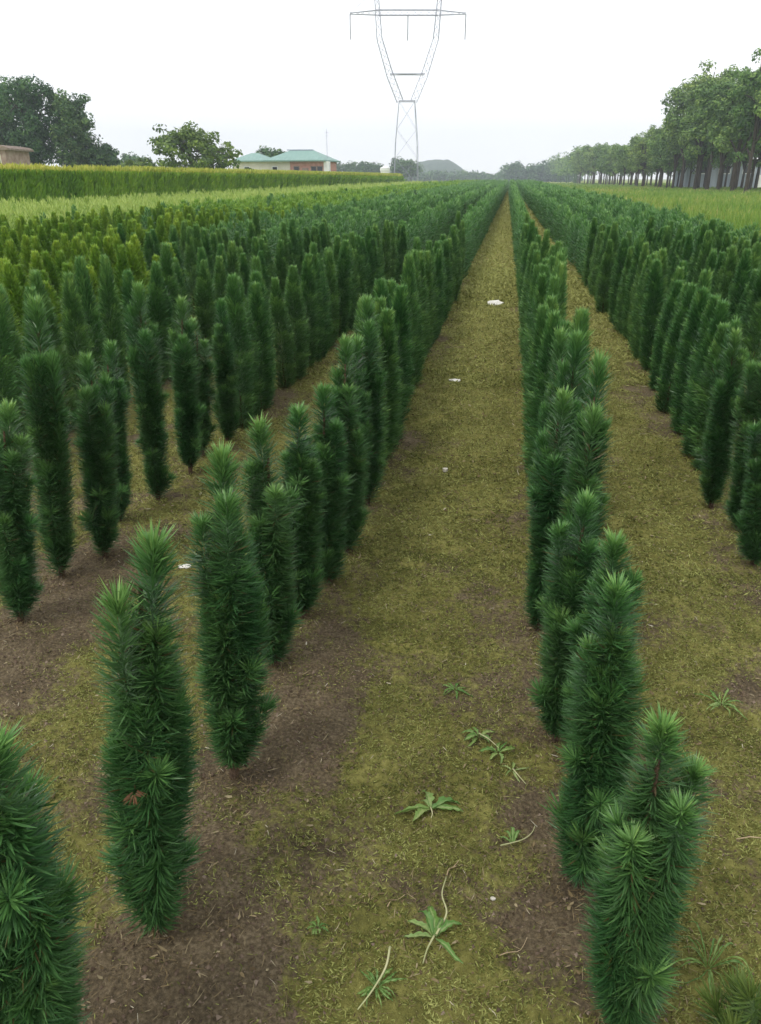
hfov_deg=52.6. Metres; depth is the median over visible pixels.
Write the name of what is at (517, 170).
woods
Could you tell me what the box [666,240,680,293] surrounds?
columnar conifer
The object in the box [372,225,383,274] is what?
columnar conifer
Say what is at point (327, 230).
columnar conifer
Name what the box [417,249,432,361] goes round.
columnar conifer
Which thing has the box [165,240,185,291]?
golden conifer
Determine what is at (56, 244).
golden conifer
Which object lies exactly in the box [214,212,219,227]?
golden conifer
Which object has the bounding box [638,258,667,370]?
columnar conifer
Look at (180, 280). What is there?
columnar conifer
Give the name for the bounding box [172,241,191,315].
columnar conifer
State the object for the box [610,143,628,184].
pine tree
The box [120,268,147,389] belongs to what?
columnar conifer
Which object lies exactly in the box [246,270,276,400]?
columnar conifer
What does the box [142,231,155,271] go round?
columnar conifer
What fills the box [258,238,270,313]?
columnar conifer
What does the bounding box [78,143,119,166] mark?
broadleaf tree
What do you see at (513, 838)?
uprooted weed
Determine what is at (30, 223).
golden conifer
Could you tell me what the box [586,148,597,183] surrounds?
pine tree
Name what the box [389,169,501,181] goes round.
woods
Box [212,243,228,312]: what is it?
columnar conifer
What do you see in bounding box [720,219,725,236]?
columnar conifer
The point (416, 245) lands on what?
columnar conifer
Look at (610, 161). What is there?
pine tree
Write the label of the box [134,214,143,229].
golden conifer
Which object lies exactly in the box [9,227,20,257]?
golden conifer
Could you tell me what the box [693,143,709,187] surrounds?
pine tree
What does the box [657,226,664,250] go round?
columnar conifer
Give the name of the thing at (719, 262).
columnar conifer
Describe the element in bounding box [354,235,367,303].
columnar conifer
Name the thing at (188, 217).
golden conifer
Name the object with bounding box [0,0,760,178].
sky
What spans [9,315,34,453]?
columnar conifer
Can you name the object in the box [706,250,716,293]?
columnar conifer
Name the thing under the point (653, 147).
pine tree
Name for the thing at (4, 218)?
golden conifer
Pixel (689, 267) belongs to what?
columnar conifer
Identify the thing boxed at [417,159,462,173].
hills
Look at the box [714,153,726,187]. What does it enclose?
pine tree
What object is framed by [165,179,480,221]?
golden foliage
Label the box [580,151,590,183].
pine tree
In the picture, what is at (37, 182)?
hedge
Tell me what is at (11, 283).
golden conifer
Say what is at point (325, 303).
columnar conifer
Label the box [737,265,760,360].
columnar conifer
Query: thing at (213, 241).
columnar conifer
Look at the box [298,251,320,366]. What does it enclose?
columnar conifer
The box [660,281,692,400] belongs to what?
columnar conifer
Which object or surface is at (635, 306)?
columnar conifer
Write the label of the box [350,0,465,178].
lattice pylon
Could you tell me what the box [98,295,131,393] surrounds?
columnar conifer
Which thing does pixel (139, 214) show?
golden conifer
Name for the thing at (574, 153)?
pine tree
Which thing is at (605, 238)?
columnar conifer
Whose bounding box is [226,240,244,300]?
columnar conifer
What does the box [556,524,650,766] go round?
columnar conifer
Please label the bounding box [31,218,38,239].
golden conifer
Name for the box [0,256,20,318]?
golden conifer
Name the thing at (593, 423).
columnar conifer
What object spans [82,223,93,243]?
golden conifer
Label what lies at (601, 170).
pine tree
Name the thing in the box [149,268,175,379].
columnar conifer
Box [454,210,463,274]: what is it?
columnar conifer
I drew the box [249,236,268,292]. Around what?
columnar conifer
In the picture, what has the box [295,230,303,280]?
columnar conifer
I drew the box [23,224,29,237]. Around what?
golden conifer
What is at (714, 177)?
metal barn
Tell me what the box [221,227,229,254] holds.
columnar conifer
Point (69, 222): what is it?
golden conifer
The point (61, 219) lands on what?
golden conifer
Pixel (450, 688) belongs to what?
uprooted weed
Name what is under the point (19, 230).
golden conifer
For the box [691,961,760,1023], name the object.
young conifer
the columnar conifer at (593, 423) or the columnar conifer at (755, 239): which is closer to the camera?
the columnar conifer at (593, 423)
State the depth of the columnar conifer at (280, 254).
9.14 m
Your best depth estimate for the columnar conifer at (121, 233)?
10.76 m
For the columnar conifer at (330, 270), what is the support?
on the ground at (236, 1001)
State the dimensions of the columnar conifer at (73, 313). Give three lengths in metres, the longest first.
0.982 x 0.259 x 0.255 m
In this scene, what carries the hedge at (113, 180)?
on the ground at (236, 1001)
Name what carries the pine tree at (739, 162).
on the ground at (236, 1001)
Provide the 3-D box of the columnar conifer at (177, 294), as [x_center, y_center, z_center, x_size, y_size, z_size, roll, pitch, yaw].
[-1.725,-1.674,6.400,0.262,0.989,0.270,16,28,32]
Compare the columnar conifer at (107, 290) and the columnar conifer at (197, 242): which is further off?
the columnar conifer at (197, 242)
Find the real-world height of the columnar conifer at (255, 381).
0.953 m
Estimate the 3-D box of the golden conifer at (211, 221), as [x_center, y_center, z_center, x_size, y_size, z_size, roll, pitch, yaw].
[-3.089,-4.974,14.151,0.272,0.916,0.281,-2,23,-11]
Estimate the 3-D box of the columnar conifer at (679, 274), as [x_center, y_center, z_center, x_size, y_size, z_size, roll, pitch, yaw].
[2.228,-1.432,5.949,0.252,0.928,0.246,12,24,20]
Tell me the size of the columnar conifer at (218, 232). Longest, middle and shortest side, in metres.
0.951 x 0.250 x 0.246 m
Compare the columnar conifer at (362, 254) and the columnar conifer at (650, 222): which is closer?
the columnar conifer at (362, 254)
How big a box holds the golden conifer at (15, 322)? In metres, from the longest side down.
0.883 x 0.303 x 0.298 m
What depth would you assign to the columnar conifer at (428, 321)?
7.13 m
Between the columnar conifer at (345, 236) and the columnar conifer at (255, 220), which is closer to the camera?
the columnar conifer at (345, 236)
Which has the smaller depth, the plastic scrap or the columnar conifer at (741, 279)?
the columnar conifer at (741, 279)
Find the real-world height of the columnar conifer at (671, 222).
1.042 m
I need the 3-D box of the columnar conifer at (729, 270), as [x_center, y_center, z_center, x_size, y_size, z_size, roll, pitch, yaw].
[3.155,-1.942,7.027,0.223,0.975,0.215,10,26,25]
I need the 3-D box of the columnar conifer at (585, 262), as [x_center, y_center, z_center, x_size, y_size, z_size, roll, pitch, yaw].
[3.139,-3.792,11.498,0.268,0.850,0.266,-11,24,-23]
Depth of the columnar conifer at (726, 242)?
9.46 m
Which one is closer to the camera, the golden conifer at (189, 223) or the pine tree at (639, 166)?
the golden conifer at (189, 223)
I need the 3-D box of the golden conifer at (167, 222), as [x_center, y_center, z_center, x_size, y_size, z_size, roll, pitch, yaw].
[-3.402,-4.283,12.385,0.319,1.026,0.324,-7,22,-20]
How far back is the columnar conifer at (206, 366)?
4.30 m
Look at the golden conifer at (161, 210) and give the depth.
15.85 m
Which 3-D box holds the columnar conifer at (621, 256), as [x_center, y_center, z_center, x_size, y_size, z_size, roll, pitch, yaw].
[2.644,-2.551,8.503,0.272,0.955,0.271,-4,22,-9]
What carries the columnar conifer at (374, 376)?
on the ground at (236, 1001)
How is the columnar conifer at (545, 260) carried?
on the ground at (236, 1001)
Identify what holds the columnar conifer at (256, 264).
on the ground at (236, 1001)
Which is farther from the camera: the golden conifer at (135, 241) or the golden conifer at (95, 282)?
the golden conifer at (135, 241)
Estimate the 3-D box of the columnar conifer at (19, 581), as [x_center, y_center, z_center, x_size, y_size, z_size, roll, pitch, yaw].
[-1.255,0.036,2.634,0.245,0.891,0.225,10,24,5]
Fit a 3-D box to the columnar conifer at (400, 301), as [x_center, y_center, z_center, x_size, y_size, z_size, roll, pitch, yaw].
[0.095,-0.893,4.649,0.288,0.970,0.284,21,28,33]
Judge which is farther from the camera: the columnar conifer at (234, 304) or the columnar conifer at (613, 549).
the columnar conifer at (234, 304)
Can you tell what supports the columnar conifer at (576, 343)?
on the ground at (236, 1001)
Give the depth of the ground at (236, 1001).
2.18 m
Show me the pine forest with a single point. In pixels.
(558, 166)
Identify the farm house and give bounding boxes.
[234,149,339,170]
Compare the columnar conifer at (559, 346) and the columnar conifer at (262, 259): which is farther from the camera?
the columnar conifer at (262, 259)
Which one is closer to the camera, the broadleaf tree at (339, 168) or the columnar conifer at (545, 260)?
the columnar conifer at (545, 260)
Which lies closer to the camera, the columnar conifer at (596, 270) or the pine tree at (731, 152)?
the columnar conifer at (596, 270)
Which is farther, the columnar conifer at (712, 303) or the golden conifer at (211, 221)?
the golden conifer at (211, 221)
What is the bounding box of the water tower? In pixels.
[380,166,389,172]
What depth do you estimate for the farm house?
103.42 m
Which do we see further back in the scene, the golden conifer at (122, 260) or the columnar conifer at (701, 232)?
the columnar conifer at (701, 232)
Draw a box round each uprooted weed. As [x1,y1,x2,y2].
[307,915,328,934]
[356,946,406,1009]
[395,790,462,820]
[403,876,462,963]
[443,682,472,698]
[461,727,498,747]
[478,741,514,765]
[500,826,534,845]
[501,762,528,783]
[692,687,747,720]
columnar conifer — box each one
[0,284,33,457]
[0,285,20,443]
[0,396,45,622]
[0,719,100,1023]
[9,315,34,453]
[14,291,79,577]
[20,285,67,423]
[28,268,77,430]
[60,271,95,421]
[70,350,121,557]
[73,255,109,399]
[87,517,208,941]
[96,253,131,400]
[96,337,135,521]
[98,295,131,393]
[116,223,126,246]
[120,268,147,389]
[123,280,177,500]
[130,232,149,280]
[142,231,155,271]
[142,260,172,384]
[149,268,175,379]
[150,229,160,266]
[159,242,181,354]
[160,259,188,320]
[166,295,206,473]
[168,224,185,268]
[168,227,181,272]
[171,256,194,332]
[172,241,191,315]
[179,220,190,287]
[180,434,281,779]
[184,227,199,315]
[186,316,218,455]
[192,224,208,303]
[193,259,216,354]
[194,246,219,344]
[201,228,216,285]
[209,233,217,274]
[209,297,243,440]
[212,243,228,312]
[212,254,227,320]
[214,227,226,267]
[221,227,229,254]
[223,272,257,428]
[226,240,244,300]
[233,231,240,265]
[233,275,264,416]
[236,246,249,304]
[236,412,307,668]
[238,252,250,302]
[240,236,250,290]
[246,221,255,269]
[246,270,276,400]
[248,255,276,393]
[248,281,275,409]
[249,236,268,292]
[251,205,261,237]
[257,250,270,311]
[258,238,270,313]
[259,234,277,303]
[264,243,275,315]
[267,276,297,387]
[274,239,287,306]
[275,400,330,618]
[276,221,289,303]
[278,264,311,379]
[284,270,309,369]
[287,218,300,279]
[287,237,294,271]
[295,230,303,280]
[296,228,305,275]
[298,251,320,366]
[302,226,310,253]
[302,381,356,583]
[304,241,326,361]
[310,225,318,251]
[312,262,330,357]
[313,222,322,258]
[315,227,322,262]
[317,252,334,351]
[318,331,374,551]
[319,222,328,255]
[321,218,333,248]
[321,247,340,340]
[324,249,340,345]
[332,235,348,327]
[334,239,354,337]
[334,334,377,512]
[340,232,357,330]
[346,293,388,504]
[349,230,360,313]
[349,248,361,322]
[351,234,369,306]
[351,294,389,459]
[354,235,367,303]
[356,318,391,481]
[361,237,372,298]
[364,225,377,301]
[366,238,381,287]
[370,229,383,277]
[371,276,404,420]
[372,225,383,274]
[372,230,378,279]
[374,294,405,448]
[377,306,404,460]
[378,230,386,279]
[381,219,391,280]
[383,249,396,281]
[384,220,397,280]
[384,276,407,392]
[389,279,410,403]
[390,283,417,438]
[395,224,403,274]
[395,252,400,283]
[397,224,408,281]
[397,252,421,395]
[409,248,426,370]
[410,282,425,385]
[412,236,430,358]
[413,273,426,377]
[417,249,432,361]
[423,249,437,353]
[425,240,440,344]
[425,289,434,349]
[431,248,444,339]
[432,240,445,326]
[433,257,444,337]
[439,239,450,321]
[440,233,451,299]
[441,247,447,324]
[443,239,453,317]
[447,237,455,310]
[448,224,458,303]
[453,237,461,300]
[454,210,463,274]
[457,229,461,273]
[460,219,466,284]
[516,223,529,299]
[517,219,536,319]
[517,222,527,283]
[518,242,538,362]
[518,253,528,351]
[518,262,549,402]
[518,302,550,474]
[519,212,529,264]
[520,248,540,350]
[520,384,576,630]
[521,262,539,383]
[521,309,562,490]
[522,258,550,364]
[523,274,561,443]
[523,325,578,539]
[524,248,567,388]
[526,254,555,354]
[526,260,567,420]
[527,272,547,366]
[527,293,561,438]
[527,487,608,742]
[529,329,590,483]
[532,306,594,461]
[533,347,619,636]
[535,234,541,249]
[537,567,654,890]
[538,319,571,428]
[539,229,550,261]
[546,245,554,258]
[547,246,568,321]
[551,240,562,258]
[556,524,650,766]
[576,700,722,1023]
[581,238,589,285]
[583,217,597,287]
[587,224,605,295]
[589,231,603,295]
[592,230,605,301]
[594,238,614,312]
[595,220,618,308]
[595,225,610,287]
[607,236,628,322]
[611,231,632,314]
[612,238,637,329]
[614,246,636,334]
[620,233,645,339]
[625,241,651,343]
[628,255,650,353]
[628,260,645,348]
[630,252,657,358]
[637,246,668,364]
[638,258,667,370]
[644,216,654,240]
[645,228,653,250]
[646,279,682,389]
[649,230,658,255]
[650,266,685,375]
[652,227,663,253]
[652,282,697,412]
[656,259,688,336]
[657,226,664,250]
[657,290,682,393]
[659,225,671,264]
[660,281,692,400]
[663,224,684,303]
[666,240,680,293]
[667,220,674,246]
[668,268,713,420]
[669,285,709,433]
[672,234,688,279]
[676,233,693,267]
[678,293,721,443]
[679,298,730,456]
[686,254,694,283]
[687,222,708,284]
[688,321,730,470]
[691,228,713,284]
[693,316,750,474]
[695,326,749,508]
[697,247,717,282]
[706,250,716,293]
[708,218,717,244]
[709,251,724,294]
[712,230,717,247]
[712,248,729,295]
[713,225,723,259]
[715,245,737,305]
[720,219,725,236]
[720,232,731,251]
[722,338,760,530]
[725,235,737,255]
[726,248,753,323]
[727,241,760,320]
[731,419,760,565]
[733,269,759,350]
[734,239,750,282]
[736,235,747,260]
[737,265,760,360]
[740,299,760,375]
[750,230,758,249]
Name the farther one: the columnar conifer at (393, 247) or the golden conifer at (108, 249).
the columnar conifer at (393, 247)
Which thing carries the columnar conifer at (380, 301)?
on the ground at (236, 1001)
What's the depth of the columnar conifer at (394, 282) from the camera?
5.29 m
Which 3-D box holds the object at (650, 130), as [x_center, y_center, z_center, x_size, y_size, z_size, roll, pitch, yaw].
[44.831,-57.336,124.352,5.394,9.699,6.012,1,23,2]
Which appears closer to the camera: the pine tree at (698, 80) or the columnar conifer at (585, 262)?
the columnar conifer at (585, 262)
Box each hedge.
[0,162,84,213]
[63,164,406,205]
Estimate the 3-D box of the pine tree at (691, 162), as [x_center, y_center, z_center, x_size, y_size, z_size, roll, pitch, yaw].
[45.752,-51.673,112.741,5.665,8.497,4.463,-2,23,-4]
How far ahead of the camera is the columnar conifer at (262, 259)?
8.24 m
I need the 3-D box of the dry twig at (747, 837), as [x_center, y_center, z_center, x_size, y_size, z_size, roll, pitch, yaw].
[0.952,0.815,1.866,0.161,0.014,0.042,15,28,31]
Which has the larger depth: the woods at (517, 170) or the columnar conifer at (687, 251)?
the woods at (517, 170)
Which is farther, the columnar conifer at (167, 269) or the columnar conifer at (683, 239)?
the columnar conifer at (683, 239)
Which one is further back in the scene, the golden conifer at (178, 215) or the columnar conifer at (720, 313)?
the golden conifer at (178, 215)
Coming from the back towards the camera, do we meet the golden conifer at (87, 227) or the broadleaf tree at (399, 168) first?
the broadleaf tree at (399, 168)
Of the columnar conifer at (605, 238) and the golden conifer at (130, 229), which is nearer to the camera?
the columnar conifer at (605, 238)
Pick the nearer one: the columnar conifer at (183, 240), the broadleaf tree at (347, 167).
the columnar conifer at (183, 240)
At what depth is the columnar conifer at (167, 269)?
6.03 m
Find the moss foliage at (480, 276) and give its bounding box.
[0,190,760,1023]
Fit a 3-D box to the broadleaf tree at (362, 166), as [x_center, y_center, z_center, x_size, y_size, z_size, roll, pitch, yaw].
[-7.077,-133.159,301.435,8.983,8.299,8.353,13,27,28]
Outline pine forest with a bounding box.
[544,144,591,182]
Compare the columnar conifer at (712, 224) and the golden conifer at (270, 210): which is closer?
the columnar conifer at (712, 224)
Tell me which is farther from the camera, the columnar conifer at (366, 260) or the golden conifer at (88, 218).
the golden conifer at (88, 218)
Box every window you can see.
[317,166,322,170]
[718,164,731,173]
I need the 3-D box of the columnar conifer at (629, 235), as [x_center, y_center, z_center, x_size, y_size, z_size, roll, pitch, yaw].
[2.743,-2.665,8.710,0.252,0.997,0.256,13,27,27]
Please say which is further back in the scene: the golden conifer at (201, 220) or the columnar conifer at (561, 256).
the golden conifer at (201, 220)
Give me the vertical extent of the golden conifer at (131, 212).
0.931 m
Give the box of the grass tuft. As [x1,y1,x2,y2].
[670,921,751,996]
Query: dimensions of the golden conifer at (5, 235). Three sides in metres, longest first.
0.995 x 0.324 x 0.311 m
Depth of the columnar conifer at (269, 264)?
8.75 m
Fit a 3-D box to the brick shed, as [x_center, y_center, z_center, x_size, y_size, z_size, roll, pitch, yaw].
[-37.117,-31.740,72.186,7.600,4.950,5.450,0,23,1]
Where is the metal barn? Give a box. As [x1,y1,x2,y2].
[674,158,760,187]
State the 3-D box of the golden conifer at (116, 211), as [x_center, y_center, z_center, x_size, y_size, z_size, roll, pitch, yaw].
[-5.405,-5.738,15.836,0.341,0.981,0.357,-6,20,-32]
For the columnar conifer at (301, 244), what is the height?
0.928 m
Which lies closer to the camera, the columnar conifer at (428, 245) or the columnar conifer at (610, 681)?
the columnar conifer at (610, 681)
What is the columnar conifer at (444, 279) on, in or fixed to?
on the ground at (236, 1001)
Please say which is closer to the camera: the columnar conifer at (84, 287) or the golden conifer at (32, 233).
the columnar conifer at (84, 287)
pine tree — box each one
[569,152,578,182]
[571,148,584,183]
[577,151,590,183]
[579,145,590,176]
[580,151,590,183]
[583,142,607,183]
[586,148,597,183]
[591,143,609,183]
[596,147,617,184]
[596,151,604,183]
[600,154,615,184]
[606,145,617,184]
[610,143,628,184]
[613,154,629,180]
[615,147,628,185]
[621,146,636,184]
[623,131,645,185]
[627,151,640,185]
[630,138,652,185]
[632,137,652,185]
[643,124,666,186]
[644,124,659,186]
[646,131,666,186]
[653,134,687,187]
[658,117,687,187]
[660,82,695,187]
[668,168,673,186]
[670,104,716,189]
[676,168,680,186]
[678,59,740,188]
[680,161,696,186]
[681,158,696,186]
[682,77,736,189]
[693,83,752,189]
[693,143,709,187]
[694,156,719,185]
[709,79,760,190]
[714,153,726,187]
[717,155,744,186]
[724,70,760,188]
[727,48,760,192]
[729,151,741,186]
[740,132,760,188]
[740,154,757,187]
[749,147,760,188]
[754,88,760,145]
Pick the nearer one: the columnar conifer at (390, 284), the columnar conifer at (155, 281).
the columnar conifer at (390, 284)
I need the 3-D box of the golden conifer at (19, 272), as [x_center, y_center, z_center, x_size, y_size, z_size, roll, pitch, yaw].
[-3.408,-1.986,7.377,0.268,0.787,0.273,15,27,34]
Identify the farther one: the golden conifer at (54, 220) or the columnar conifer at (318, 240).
the golden conifer at (54, 220)
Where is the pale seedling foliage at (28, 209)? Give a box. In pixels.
[0,180,445,228]
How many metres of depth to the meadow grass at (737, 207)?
45.24 m
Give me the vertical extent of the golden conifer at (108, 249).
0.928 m
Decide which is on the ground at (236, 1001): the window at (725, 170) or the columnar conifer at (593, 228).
the columnar conifer at (593, 228)
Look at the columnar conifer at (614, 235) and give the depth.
9.16 m
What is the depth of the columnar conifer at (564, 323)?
3.38 m
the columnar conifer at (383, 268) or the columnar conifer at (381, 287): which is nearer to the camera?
the columnar conifer at (381, 287)
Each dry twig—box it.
[500,938,526,955]
[736,836,760,839]
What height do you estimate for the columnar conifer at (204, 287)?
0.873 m
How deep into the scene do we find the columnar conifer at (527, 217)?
9.91 m
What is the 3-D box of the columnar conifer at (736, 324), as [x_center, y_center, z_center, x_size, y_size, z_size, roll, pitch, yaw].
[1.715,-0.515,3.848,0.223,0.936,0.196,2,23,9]
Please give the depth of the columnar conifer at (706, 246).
7.78 m
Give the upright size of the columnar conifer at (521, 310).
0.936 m
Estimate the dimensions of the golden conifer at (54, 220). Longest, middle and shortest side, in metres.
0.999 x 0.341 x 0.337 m
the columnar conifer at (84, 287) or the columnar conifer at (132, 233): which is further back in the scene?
the columnar conifer at (132, 233)
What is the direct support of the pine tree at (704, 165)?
on the ground at (236, 1001)
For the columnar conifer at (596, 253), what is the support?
on the ground at (236, 1001)
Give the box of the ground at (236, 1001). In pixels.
[0,179,760,1023]
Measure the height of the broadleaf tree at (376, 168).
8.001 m
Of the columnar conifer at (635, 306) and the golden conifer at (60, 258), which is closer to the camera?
the columnar conifer at (635, 306)
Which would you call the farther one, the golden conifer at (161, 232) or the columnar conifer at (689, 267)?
the golden conifer at (161, 232)
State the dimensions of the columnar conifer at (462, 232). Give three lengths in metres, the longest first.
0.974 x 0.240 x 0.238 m
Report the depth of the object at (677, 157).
107.02 m
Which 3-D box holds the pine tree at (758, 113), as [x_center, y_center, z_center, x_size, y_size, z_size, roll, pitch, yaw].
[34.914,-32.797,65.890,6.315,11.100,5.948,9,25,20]
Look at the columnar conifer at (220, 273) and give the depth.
7.16 m
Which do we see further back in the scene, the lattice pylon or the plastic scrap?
the lattice pylon
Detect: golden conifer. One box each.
[0,214,10,228]
[0,225,21,262]
[0,240,5,258]
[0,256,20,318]
[0,260,32,351]
[3,238,28,279]
[6,292,28,354]
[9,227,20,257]
[13,263,29,316]
[15,218,24,242]
[19,215,26,231]
[20,233,33,284]
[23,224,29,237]
[27,250,60,300]
[28,218,31,229]
[29,230,41,246]
[30,235,42,258]
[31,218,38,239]
[33,215,40,225]
[36,224,52,257]
[36,269,75,363]
[41,250,61,303]
[42,281,68,371]
[44,219,54,252]
[50,211,57,231]
[50,228,61,245]
[51,240,66,288]
[54,249,66,283]
[57,222,63,239]
[57,261,97,359]
[59,215,64,222]
[60,233,71,262]
[62,222,72,254]
[66,216,75,236]
[69,236,88,275]
[73,210,83,224]
[75,219,83,234]
[80,240,90,267]
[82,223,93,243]
[85,214,93,235]
[85,232,92,253]
[86,265,101,350]
[87,243,122,323]
[91,235,110,283]
[92,217,103,240]
[95,216,105,235]
[96,230,103,247]
[100,207,109,234]
[102,236,121,300]
[104,205,112,223]
[107,227,113,243]
[112,208,119,227]
[112,233,121,269]
[113,215,116,227]
[113,244,130,341]
[115,205,123,219]
[115,213,127,242]
[125,213,131,227]
[125,242,151,330]
[126,219,137,241]
[129,209,134,218]
[130,233,154,322]
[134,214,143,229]
[134,223,145,253]
[137,212,144,229]
[139,205,143,214]
[146,216,159,242]
[149,254,160,277]
[151,208,157,229]
[155,216,168,249]
[159,205,164,219]
[163,212,171,243]
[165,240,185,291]
[169,207,173,222]
[173,218,185,247]
[174,209,181,223]
[174,220,180,248]
[183,205,189,218]
[186,214,192,226]
[187,220,192,228]
[198,211,208,232]
[200,206,207,227]
[207,215,215,233]
[211,208,215,218]
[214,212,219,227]
[219,208,224,220]
[224,217,232,240]
[237,209,245,234]
[244,207,251,224]
[268,207,274,224]
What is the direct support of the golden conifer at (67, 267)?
on the ground at (236, 1001)
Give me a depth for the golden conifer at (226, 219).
14.81 m
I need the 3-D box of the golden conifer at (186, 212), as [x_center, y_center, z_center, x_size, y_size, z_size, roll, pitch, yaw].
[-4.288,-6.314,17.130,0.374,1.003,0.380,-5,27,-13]
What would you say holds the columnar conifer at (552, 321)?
on the ground at (236, 1001)
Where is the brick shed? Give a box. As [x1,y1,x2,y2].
[0,145,33,164]
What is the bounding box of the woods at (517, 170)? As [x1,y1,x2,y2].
[494,160,582,181]
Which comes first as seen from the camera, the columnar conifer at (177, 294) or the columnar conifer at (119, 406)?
the columnar conifer at (119, 406)
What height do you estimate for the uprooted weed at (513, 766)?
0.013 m
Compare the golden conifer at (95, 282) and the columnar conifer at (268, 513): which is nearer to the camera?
the columnar conifer at (268, 513)
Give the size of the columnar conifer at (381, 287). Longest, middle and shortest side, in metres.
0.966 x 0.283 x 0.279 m
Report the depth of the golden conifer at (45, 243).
10.40 m
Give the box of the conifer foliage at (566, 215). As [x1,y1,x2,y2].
[39,178,760,281]
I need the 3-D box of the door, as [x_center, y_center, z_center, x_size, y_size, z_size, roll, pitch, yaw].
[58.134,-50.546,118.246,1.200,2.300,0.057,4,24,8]
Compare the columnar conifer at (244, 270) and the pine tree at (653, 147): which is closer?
the columnar conifer at (244, 270)
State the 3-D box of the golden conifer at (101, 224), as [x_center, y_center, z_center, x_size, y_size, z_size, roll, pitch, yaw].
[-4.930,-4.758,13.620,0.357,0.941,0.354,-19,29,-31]
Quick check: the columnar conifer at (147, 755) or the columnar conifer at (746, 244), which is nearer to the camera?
the columnar conifer at (147, 755)
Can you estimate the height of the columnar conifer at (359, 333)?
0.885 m
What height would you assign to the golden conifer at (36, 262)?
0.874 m
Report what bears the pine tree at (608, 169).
on the ground at (236, 1001)
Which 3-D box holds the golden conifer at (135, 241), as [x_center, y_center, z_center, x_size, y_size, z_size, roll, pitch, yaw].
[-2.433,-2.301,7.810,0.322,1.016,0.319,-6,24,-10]
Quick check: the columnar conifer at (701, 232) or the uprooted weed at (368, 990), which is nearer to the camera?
the uprooted weed at (368, 990)
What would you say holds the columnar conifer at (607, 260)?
on the ground at (236, 1001)
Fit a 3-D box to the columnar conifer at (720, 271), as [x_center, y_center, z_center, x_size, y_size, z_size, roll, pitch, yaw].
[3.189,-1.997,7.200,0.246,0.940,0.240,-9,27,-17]
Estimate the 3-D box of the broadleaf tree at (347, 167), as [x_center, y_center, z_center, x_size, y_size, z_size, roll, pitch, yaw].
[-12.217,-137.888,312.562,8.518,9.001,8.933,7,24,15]
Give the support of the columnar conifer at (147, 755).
on the ground at (236, 1001)
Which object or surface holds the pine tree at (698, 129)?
on the ground at (236, 1001)
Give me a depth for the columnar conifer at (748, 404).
3.32 m
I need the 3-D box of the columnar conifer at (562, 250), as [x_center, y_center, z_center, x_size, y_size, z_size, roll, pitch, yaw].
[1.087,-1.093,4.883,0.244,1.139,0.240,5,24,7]
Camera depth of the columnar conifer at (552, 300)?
3.93 m
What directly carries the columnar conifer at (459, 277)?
on the ground at (236, 1001)
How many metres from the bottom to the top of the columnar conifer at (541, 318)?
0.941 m
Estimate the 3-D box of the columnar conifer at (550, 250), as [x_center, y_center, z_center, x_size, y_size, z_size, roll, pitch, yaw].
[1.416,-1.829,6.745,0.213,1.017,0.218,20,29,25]
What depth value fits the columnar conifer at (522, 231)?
9.84 m
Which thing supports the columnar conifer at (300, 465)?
on the ground at (236, 1001)
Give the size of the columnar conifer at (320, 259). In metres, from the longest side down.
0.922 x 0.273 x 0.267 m
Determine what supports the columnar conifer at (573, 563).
on the ground at (236, 1001)
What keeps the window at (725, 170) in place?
in the metal barn
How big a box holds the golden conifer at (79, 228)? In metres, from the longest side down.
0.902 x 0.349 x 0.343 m
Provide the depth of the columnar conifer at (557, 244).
5.95 m
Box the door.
[757,175,760,187]
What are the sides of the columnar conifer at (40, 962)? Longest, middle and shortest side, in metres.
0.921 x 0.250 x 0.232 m
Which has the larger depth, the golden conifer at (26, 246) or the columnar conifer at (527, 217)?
the columnar conifer at (527, 217)
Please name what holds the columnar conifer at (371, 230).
on the ground at (236, 1001)
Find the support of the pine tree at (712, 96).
on the ground at (236, 1001)
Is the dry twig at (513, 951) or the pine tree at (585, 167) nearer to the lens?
the dry twig at (513, 951)
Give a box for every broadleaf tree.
[0,74,61,165]
[0,78,23,145]
[43,88,102,166]
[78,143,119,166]
[116,151,150,166]
[120,157,156,167]
[145,120,242,168]
[256,145,284,156]
[336,161,344,171]
[340,161,356,171]
[350,161,372,172]
[368,162,383,172]
[389,156,412,175]
[403,159,424,181]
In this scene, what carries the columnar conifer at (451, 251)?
on the ground at (236, 1001)
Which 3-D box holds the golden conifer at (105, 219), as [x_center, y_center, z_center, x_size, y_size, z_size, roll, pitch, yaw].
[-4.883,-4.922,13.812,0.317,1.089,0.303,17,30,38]
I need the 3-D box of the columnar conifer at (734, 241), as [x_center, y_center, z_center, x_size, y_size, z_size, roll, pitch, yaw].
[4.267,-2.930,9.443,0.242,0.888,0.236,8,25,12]
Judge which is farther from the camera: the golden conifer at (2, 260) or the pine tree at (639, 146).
the pine tree at (639, 146)
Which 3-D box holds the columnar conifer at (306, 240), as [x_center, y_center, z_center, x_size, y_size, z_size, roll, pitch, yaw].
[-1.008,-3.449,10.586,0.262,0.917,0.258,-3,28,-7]
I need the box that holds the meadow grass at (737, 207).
[551,183,760,241]

